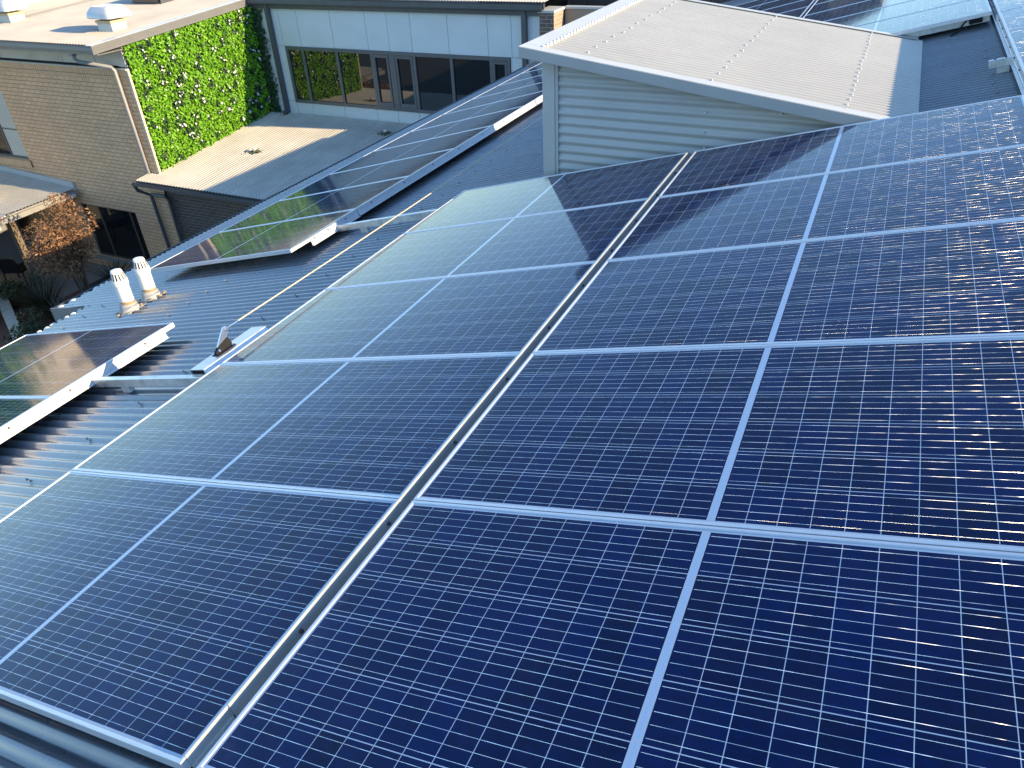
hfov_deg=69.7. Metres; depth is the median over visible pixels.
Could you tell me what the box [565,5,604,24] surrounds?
parapet wall
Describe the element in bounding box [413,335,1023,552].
solar panel
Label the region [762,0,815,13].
solar panel
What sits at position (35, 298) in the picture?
flax plant
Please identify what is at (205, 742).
edge channel
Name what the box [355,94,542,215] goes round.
edge channel
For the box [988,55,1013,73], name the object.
mounting rail
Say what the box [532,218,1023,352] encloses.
solar panel
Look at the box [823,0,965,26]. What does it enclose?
solar panel
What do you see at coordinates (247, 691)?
edge channel
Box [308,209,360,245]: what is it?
edge channel
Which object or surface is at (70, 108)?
brick building
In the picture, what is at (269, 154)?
lean to
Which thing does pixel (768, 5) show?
solar panel
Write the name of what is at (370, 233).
wire rope
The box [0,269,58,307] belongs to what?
garden bush
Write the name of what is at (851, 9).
solar panel
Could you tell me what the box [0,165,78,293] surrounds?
porch
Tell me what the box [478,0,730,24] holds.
brown building
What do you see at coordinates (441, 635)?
solar panel
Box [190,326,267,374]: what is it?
anchor plank
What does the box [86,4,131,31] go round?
roof ventilator
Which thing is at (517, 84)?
solar panel
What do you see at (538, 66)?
solar panel
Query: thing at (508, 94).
solar panel
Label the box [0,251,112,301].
patio
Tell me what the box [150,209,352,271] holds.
solar panel
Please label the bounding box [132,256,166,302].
vent pipe
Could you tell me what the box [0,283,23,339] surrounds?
edging wall
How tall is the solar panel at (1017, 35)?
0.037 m
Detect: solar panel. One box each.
[0,322,174,396]
[0,397,47,426]
[0,470,396,767]
[71,353,518,498]
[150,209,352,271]
[196,500,1023,767]
[220,176,406,231]
[221,262,594,363]
[279,149,451,200]
[326,199,646,288]
[330,126,489,173]
[372,106,521,151]
[405,152,685,232]
[410,91,541,131]
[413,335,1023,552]
[442,82,541,114]
[473,75,541,98]
[498,68,541,85]
[520,63,541,73]
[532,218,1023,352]
[607,145,1023,259]
[658,95,1023,196]
[735,0,775,7]
[747,0,800,10]
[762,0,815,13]
[779,6,808,17]
[803,0,910,20]
[805,0,865,14]
[813,0,830,4]
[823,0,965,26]
[854,0,991,34]
[996,0,1023,10]
[1000,6,1023,29]
[1009,27,1023,54]
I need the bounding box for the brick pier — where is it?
[538,6,564,35]
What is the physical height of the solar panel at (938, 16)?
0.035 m
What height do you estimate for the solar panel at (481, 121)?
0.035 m
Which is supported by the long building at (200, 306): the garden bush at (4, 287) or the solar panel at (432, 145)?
the solar panel at (432, 145)
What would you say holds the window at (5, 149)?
in the brick building at (70, 108)
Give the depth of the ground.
21.90 m
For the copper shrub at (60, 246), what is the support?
on the courtyard paving
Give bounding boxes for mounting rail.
[91,366,520,392]
[336,170,678,232]
[902,15,989,39]
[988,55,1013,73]
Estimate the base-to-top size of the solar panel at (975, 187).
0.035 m
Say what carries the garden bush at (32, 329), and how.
on the courtyard paving
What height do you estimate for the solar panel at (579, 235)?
0.037 m
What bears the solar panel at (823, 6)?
on the long building at (200, 306)
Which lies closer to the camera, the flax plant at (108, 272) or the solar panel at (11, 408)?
the solar panel at (11, 408)
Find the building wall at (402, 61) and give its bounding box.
[246,0,547,123]
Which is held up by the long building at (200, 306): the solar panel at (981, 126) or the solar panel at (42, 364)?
the solar panel at (42, 364)
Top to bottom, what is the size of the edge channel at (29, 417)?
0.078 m
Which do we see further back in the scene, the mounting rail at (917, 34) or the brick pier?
the brick pier
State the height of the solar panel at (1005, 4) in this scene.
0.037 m
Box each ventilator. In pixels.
[0,0,28,22]
[23,0,44,3]
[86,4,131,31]
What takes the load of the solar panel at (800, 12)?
on the long building at (200, 306)
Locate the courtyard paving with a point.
(3, 325)
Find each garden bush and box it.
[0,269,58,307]
[2,305,49,344]
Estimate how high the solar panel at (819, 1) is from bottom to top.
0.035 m
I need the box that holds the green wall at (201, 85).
[122,5,281,170]
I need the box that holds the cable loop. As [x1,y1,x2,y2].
[950,17,982,36]
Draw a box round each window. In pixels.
[0,124,28,158]
[81,203,150,259]
[285,46,510,113]
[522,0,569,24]
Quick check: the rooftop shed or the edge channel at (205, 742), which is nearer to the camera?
the edge channel at (205, 742)
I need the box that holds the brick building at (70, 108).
[0,0,265,269]
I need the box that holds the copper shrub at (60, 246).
[19,192,97,292]
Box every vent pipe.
[110,268,144,316]
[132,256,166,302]
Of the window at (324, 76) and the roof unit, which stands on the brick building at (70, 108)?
the roof unit
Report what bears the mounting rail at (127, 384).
on the long building at (200, 306)
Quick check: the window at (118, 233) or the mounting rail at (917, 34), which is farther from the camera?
the window at (118, 233)
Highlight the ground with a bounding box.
[83,0,477,290]
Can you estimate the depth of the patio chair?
20.61 m
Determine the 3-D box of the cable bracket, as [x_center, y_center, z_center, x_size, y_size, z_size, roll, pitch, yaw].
[-1.788,-0.268,4.513,0.064,0.128,0.169,-1,32,30]
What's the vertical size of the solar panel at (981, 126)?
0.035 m
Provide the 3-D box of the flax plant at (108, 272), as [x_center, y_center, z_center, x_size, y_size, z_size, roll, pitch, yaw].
[-11.035,-3.046,20.403,1.282,0.843,1.324,13,38,22]
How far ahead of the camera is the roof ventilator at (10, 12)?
19.33 m
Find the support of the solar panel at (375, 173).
on the long building at (200, 306)
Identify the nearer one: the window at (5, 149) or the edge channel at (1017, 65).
the edge channel at (1017, 65)
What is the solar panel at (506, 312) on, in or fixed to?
on the long building at (200, 306)
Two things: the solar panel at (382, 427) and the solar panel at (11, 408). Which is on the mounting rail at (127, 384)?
the solar panel at (382, 427)
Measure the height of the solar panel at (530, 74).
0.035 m
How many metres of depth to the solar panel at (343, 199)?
8.10 m
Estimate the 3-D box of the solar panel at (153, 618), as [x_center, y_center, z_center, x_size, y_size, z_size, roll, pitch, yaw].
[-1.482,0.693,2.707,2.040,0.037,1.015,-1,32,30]
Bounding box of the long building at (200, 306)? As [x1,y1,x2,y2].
[0,0,1021,767]
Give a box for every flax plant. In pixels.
[0,271,69,318]
[35,290,77,322]
[88,255,132,280]
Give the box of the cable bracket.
[212,326,235,355]
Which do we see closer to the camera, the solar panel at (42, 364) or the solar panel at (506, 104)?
the solar panel at (42, 364)
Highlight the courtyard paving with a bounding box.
[0,290,79,347]
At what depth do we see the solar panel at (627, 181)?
5.64 m
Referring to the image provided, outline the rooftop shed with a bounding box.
[518,0,922,176]
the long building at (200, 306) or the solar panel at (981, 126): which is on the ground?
the long building at (200, 306)
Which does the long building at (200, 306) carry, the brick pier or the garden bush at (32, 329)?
the brick pier
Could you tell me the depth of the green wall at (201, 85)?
19.37 m
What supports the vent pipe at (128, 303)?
on the long building at (200, 306)
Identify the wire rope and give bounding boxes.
[227,116,542,326]
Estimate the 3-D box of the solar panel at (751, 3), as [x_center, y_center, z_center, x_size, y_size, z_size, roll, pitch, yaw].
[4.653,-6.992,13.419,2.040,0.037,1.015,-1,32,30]
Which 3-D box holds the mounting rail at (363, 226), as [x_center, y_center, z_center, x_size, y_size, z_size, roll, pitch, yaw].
[-0.187,-1.485,6.175,7.352,0.103,0.042,-1,32,30]
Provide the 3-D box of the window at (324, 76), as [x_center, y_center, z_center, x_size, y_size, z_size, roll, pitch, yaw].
[-3.158,-8.087,19.671,6.940,1.500,0.050,13,38,22]
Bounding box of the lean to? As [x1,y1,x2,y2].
[132,111,410,247]
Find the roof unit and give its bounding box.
[132,0,172,3]
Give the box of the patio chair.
[0,258,28,284]
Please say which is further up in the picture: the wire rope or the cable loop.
the cable loop
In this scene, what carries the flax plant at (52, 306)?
on the courtyard paving
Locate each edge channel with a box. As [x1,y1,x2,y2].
[0,328,168,443]
[183,706,235,767]
[227,151,688,717]
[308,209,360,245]
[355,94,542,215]
[988,0,1023,94]

